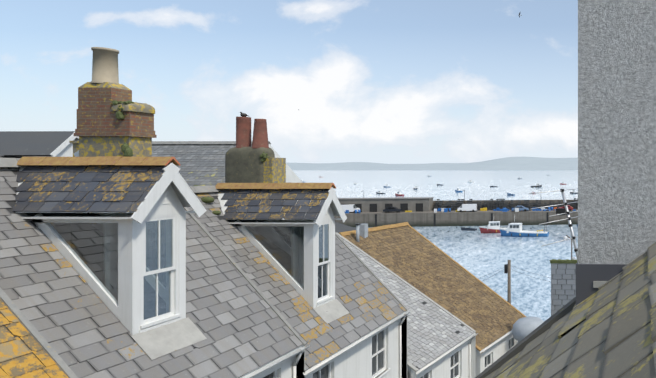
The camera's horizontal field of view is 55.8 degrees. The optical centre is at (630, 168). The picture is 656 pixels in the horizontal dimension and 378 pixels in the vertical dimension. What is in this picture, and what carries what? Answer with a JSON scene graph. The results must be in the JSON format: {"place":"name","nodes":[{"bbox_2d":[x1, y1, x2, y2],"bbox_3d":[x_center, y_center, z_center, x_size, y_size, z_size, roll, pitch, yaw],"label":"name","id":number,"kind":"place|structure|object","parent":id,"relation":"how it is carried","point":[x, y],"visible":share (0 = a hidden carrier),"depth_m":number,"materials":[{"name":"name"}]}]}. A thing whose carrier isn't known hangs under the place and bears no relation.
{"place":"outdoors","nodes":[
{"label":"outdoors","id":0,"kind":"place"},
{"bbox_2d":[17,156,179,165],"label":"ridge tiles","id":1,"kind":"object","parent":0,"point":[97,160],"depth_m":8.63,"materials":[{"name":"brown ceramic"}]},
{"bbox_2d":[0,155,355,232],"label":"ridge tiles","id":2,"kind":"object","parent":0,"point":[339,227],"depth_m":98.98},
{"bbox_2d":[215,183,335,188],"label":"ridge tiles","id":3,"kind":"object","parent":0,"point":[273,185],"depth_m":12.95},
{"bbox_2d":[0,0,577,163],"label":"sky","id":4,"kind":"structure","parent":0,"point":[374,81],"materials":[{"name":"blue"}]},
{"bbox_2d":[286,157,577,169],"bbox_3d":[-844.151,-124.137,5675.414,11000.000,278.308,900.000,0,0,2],"label":"shore hills","id":5,"kind":"structure","parent":0,"point":[523,163],"depth_m":5474.16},
{"bbox_2d":[292,170,577,320],"bbox_3d":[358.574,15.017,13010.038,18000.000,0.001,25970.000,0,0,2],"label":"sea","id":6,"kind":"structure","parent":0,"point":[477,253],"depth_m":124.80,"materials":[{"name":"blue liquid"}]},
{"bbox_2d":[395,191,403,195],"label":"moored boat","id":7,"kind":"object","parent":6,"relation":"on","point":[398,193],"visible":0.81,"depth_m":267.15,"materials":[{"name":"white"}]},
{"bbox_2d":[334,199,577,227],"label":"pier","id":8,"kind":"structure","parent":6,"relation":"in","point":[440,218],"depth_m":125.96,"materials":[{"name":"concrete"}]},
{"bbox_2d":[341,204,359,212],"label":"white van","id":9,"kind":"object","parent":8,"relation":"on","point":[352,208],"visible":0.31,"depth_m":124.19,"materials":[{"name":"white metal"}]},
{"bbox_2d":[338,197,433,211],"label":"pier shed","id":10,"kind":"structure","parent":8,"relation":"on","point":[416,204],"depth_m":127.98,"materials":[{"name":"grey concrete"}]},
{"bbox_2d":[383,207,401,212],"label":"dark car","id":11,"kind":"object","parent":8,"relation":"on","point":[391,209],"visible":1,"depth_m":125.14,"materials":[{"name":"grey metal"}]},
{"bbox_2d":[345,198,577,212],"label":"wall","id":12,"kind":"structure","parent":8,"relation":"on","point":[500,205],"depth_m":133.32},
{"bbox_2d":[457,204,476,211],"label":"white van","id":13,"kind":"object","parent":8,"relation":"on","point":[468,207],"visible":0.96,"depth_m":127.27,"materials":[{"name":"white metal"}]},
{"bbox_2d":[434,207,575,211],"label":"pier clutter","id":14,"kind":"object","parent":8,"relation":"on","point":[485,209],"visible":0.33,"depth_m":129.14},
{"bbox_2d":[512,206,528,210],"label":"blue car","id":15,"kind":"object","parent":8,"relation":"on","point":[521,208],"visible":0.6,"depth_m":128.71,"materials":[{"name":"blue metal"}]},
{"bbox_2d":[559,205,572,210],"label":"red car","id":16,"kind":"object","parent":8,"relation":"on","point":[570,208],"visible":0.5,"depth_m":130.51,"materials":[{"name":"red metal"}]},
{"bbox_2d":[461,227,476,230],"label":"dinghy","id":17,"kind":"object","parent":6,"relation":"on","point":[468,229],"visible":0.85,"depth_m":116.45,"materials":[{"name":"grey"}]},
{"bbox_2d":[479,221,506,232],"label":"boat","id":18,"kind":"object","parent":6,"relation":"on","point":[493,227],"visible":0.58,"depth_m":111.68,"materials":[{"name":"red"}]},
{"bbox_2d":[499,223,548,236],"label":"blue boat","id":19,"kind":"object","parent":6,"relation":"in","point":[513,230],"visible":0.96,"depth_m":105.87,"materials":[{"name":"blue"}]},
{"bbox_2d":[407,333,473,377],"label":"house wall","id":20,"kind":"structure","parent":0,"point":[454,363],"depth_m":18.48,"materials":[{"name":"white paint"}]},
{"bbox_2d":[340,237,474,369],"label":"house roof","id":21,"kind":"structure","parent":20,"relation":"on","point":[434,331],"depth_m":18.68,"materials":[{"name":"grey stone"}]},
{"bbox_2d":[416,333,477,374],"bbox_3d":[-6.663,6.737,17.682,0.120,0.080,3.950,0,0,10],"label":"gutter","id":22,"kind":"object","parent":20,"relation":"attached to","point":[443,355],"visible":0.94,"depth_m":17.34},
{"bbox_2d":[469,334,475,377],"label":"house wall downpipes","id":23,"kind":"object","parent":20,"relation":"attached to","point":[470,356],"visible":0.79,"depth_m":19.46,"materials":[{"name":"white plastic"}]},
{"bbox_2d":[479,330,517,372],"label":"house wall","id":24,"kind":"structure","parent":0,"point":[494,353],"depth_m":21.43,"materials":[{"name":"white paint"}]},
{"bbox_2d":[344,225,523,349],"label":"house roof","id":25,"kind":"structure","parent":24,"relation":"on","point":[411,256],"depth_m":22.65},
{"bbox_2d":[479,331,511,352],"bbox_3d":[-5.633,7.577,21.864,0.120,0.080,4.430,0,0,14],"label":"gutter","id":26,"kind":"object","parent":24,"relation":"attached to","point":[495,342],"visible":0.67,"depth_m":20.82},
{"bbox_2d":[551,263,575,315],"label":"slate hung wall","id":27,"kind":"structure","parent":0,"point":[563,284],"depth_m":21.06,"materials":[{"name":"grey stone"}]},
{"bbox_3d":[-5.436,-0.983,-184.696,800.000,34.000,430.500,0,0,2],"label":"town ground","id":28,"kind":"structure","parent":0,"visible":0},
{"bbox_2d":[0,131,78,157],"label":"house","id":29,"kind":"structure","parent":28,"relation":"on","point":[17,144],"depth_m":16.45,"materials":[{"name":"white paint"}]},
{"bbox_2d":[69,141,78,156],"bbox_3d":[-17.225,-0.183,15.305,0.700,1.400,0.600,0,0,2],"label":"chimney","id":30,"kind":"object","parent":29,"relation":"attached to","point":[75,146],"visible":0.11,"depth_m":15.06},
{"bbox_2d":[240,345,303,377],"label":"wall","id":31,"kind":"structure","parent":28,"relation":"on","point":[283,369],"depth_m":10.49,"materials":[{"name":"white paint"}]},
{"bbox_2d":[0,167,302,377],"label":"roof","id":32,"kind":"structure","parent":31,"relation":"on","point":[84,331],"depth_m":8.18,"materials":[{"name":"stone"}]},
{"bbox_2d":[0,158,25,167],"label":"ridge","id":33,"kind":"structure","parent":32,"relation":"on","point":[8,162],"depth_m":8.54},
{"bbox_2d":[15,163,206,359],"bbox_3d":[-9.836,1.827,8.724,3.394,3.870,2.150,0,0,2],"label":"dormer","id":34,"kind":"object","parent":32,"relation":"on","point":[129,268],"visible":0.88,"depth_m":8.36,"materials":[{"name":"white paint"}]},
{"bbox_2d":[12,163,169,211],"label":"dormer slates","id":35,"kind":"object","parent":34,"relation":"on","point":[53,195],"visible":0.98,"depth_m":8.39,"materials":[{"name":"grey stone"}]},
{"bbox_2d":[194,185,220,214],"bbox_3d":[-10.667,0.840,10.930,0.795,0.831,3.607,0,0,-14],"label":"moss","id":36,"kind":"object","parent":32,"relation":"on","point":[207,199],"visible":0.42,"depth_m":12.39,"materials":[{"name":"green plant"}]},
{"bbox_2d":[242,346,309,377],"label":"wall gutter","id":37,"kind":"object","parent":31,"relation":"attached to","point":[270,365],"depth_m":10.01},
{"bbox_2d":[293,348,304,377],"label":"wall downpipes","id":38,"kind":"object","parent":31,"relation":"attached to","point":[296,362],"depth_m":10.80,"materials":[{"name":"white plastic"}]},
{"bbox_2d":[269,144,302,182],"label":"gable wall","id":39,"kind":"structure","parent":28,"relation":"on","point":[291,176],"depth_m":28.06,"materials":[{"name":"paint"}]},
{"bbox_2d":[152,144,251,185],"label":"roof","id":40,"kind":"structure","parent":39,"relation":"on","point":[202,164],"depth_m":25.54,"materials":[{"name":"stone"}]},
{"bbox_2d":[152,141,270,143],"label":"ridge","id":41,"kind":"structure","parent":39,"relation":"on","point":[193,142],"depth_m":26.57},
{"bbox_2d":[296,345,304,377],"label":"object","id":42,"kind":"object","parent":28,"relation":"on","point":[301,364],"depth_m":10.95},
{"bbox_2d":[74,47,156,156],"bbox_3d":[-11.548,-0.728,10.757,1.260,3.890,0.580,0,0,2],"label":"chimney","id":43,"kind":"object","parent":42,"relation":"on","point":[101,130],"visible":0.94,"depth_m":10.52,"materials":[{"name":"brick"}]},
{"bbox_2d":[111,100,133,156],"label":"plants","id":44,"kind":"object","parent":43,"relation":"attached to","point":[126,150],"visible":0.77,"depth_m":10.43,"materials":[{"name":"green plant"}]},
{"bbox_2d":[111,102,154,113],"bbox_3d":[-11.133,-1.373,10.741,0.468,0.220,0.610,0,0,2],"label":"chimney cap","id":45,"kind":"object","parent":43,"relation":"attached to","point":[141,107],"visible":0.77,"depth_m":10.58,"materials":[{"name":"grey concrete"}]},
{"bbox_2d":[183,207,305,373],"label":"verge","id":46,"kind":"structure","parent":42,"relation":"attached to","point":[244,275],"depth_m":10.94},
{"bbox_2d":[249,226,406,377],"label":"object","id":47,"kind":"object","parent":28,"relation":"on","point":[264,234],"visible":0.1,"depth_m":15.69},
{"bbox_2d":[225,117,285,182],"bbox_3d":[-11.684,0.007,14.902,1.500,3.220,0.600,0,0,2],"label":"chimney","id":48,"kind":"object","parent":47,"relation":"on","point":[244,163],"visible":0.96,"depth_m":14.64,"materials":[{"name":"grey concrete"}]},
{"bbox_2d":[259,151,269,161],"bbox_3d":[-11.194,-0.369,14.676,0.208,0.339,0.260,0,0,2],"label":"plant","id":49,"kind":"object","parent":48,"relation":"attached to","point":[263,156],"visible":0.71,"depth_m":14.58,"materials":[{"name":"green plant"}]},
{"bbox_2d":[335,233,407,377],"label":"verge","id":50,"kind":"structure","parent":47,"relation":"attached to","point":[370,271],"depth_m":15.68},
{"bbox_2d":[303,311,406,377],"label":"wall","id":51,"kind":"structure","parent":28,"relation":"on","point":[376,355],"depth_m":13.92,"materials":[{"name":"white paint"}]},
{"bbox_2d":[187,192,405,370],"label":"roof","id":52,"kind":"structure","parent":51,"relation":"on","point":[366,299],"depth_m":12.46,"materials":[{"name":"stone"}]},
{"bbox_2d":[189,182,290,192],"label":"ridge","id":53,"kind":"structure","parent":52,"relation":"on","point":[199,189],"depth_m":12.58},
{"bbox_2d":[217,187,348,323],"bbox_3d":[-9.782,2.530,13.039,3.751,4.070,2.080,0,0,2],"label":"dormer","id":54,"kind":"object","parent":52,"relation":"on","point":[304,264],"visible":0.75,"depth_m":12.78,"materials":[{"name":"white paint"}]},
{"bbox_2d":[218,189,328,219],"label":"dormer slates","id":55,"kind":"object","parent":54,"relation":"on","point":[247,201],"visible":0.9,"depth_m":12.73,"materials":[{"name":"grey stone"}]},
{"bbox_2d":[303,311,410,375],"bbox_3d":[-7.341,4.687,13.312,0.120,0.080,4.800,0,0,2],"label":"wall gutter","id":56,"kind":"object","parent":51,"relation":"attached to","point":[320,364],"depth_m":12.63,"materials":[{"name":"white plastic"}]},
{"bbox_2d":[399,313,406,377],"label":"wall downpipes","id":57,"kind":"object","parent":51,"relation":"attached to","point":[400,350],"depth_m":15.51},
{"bbox_2d":[335,232,475,377],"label":"house verges","id":58,"kind":"structure","parent":28,"relation":"on","point":[413,369],"depth_m":19.63,"materials":[{"name":"white paint"}]},
{"bbox_2d":[343,225,525,375],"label":"house verges","id":59,"kind":"structure","parent":28,"relation":"on","point":[478,349],"depth_m":24.34,"materials":[{"name":"white paint"}]},
{"bbox_2d":[355,223,367,241],"bbox_3d":[-12.509,2.999,22.175,0.309,1.000,0.913,0,0,-5],"label":"flue","id":60,"kind":"object","parent":59,"relation":"on","point":[362,230],"visible":0.77,"depth_m":22.34,"materials":[{"name":"grey metal"}]},
{"bbox_2d":[339,222,408,235],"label":"ridge","id":61,"kind":"structure","parent":59,"relation":"on","point":[375,228],"depth_m":23.66,"materials":[{"name":"tile"}]},
{"bbox_2d":[480,260,549,303],"bbox_3d":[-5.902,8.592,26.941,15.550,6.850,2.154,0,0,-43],"label":"telegraph pole","id":62,"kind":"object","parent":28,"relation":"on","point":[507,268],"visible":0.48,"depth_m":27.10,"materials":[{"name":"brown wood"}]},
{"bbox_2d":[475,297,575,377],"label":"verge","id":63,"kind":"structure","parent":28,"relation":"on","point":[543,327],"depth_m":3.10,"materials":[{"name":"stone"}]},
{"bbox_2d":[485,242,655,377],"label":"roof","id":64,"kind":"structure","parent":63,"relation":"attached to","point":[607,329],"depth_m":2.06,"materials":[{"name":"stone"}]},
{"bbox_2d":[576,0,655,304],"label":"chimney wall","id":65,"kind":"structure","parent":64,"relation":"on","point":[616,136],"depth_m":3.03,"materials":[{"name":"grey concrete"}]},
{"bbox_2d":[512,317,543,342],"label":"dome","id":66,"kind":"structure","parent":28,"relation":"on","point":[523,327],"depth_m":6.37,"materials":[{"name":"grey metal"}]},
{"bbox_2d":[529,188,577,261],"bbox_3d":[-0.741,1.179,6.274,1.198,1.798,4.032,0,0,-2],"label":"aerial","id":67,"kind":"object","parent":28,"relation":"on","point":[563,211],"visible":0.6,"depth_m":6.95,"materials":[{"name":"silver metal"}]},
{"bbox_2d":[549,259,576,263],"bbox_3d":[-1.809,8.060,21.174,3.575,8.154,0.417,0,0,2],"label":"wall coping","id":68,"kind":"object","parent":28,"relation":"on","point":[566,261],"visible":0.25,"depth_m":21.05,"materials":[{"name":"green plant"}]},
{"bbox_2d":[563,235,575,259],"bbox_3d":[-4.872,7.130,38.123,0.962,3.774,0.340,0,0,2],"label":"camera pole","id":69,"kind":"object","parent":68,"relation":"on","point":[564,238],"visible":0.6,"depth_m":38.08,"materials":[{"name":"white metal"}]},
{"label":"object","id":70,"kind":"object","parent":28,"relation":"on","visible":0},
{"bbox_2d":[0,287,77,377],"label":"verge","id":71,"kind":"structure","parent":70,"relation":"attached to","point":[36,335],"depth_m":6.66,"materials":[{"name":"white paint"}]},
{"bbox_3d":[-9.248,6.821,3.881,3.177,7.393,5.700,0,0,2],"label":"wall","id":72,"kind":"object","parent":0,"visible":0},
{"bbox_2d":[0,300,68,377],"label":"roof","id":73,"kind":"structure","parent":72,"relation":"on","point":[23,354],"depth_m":6.46,"materials":[{"name":"yellow stone"}]}
]}

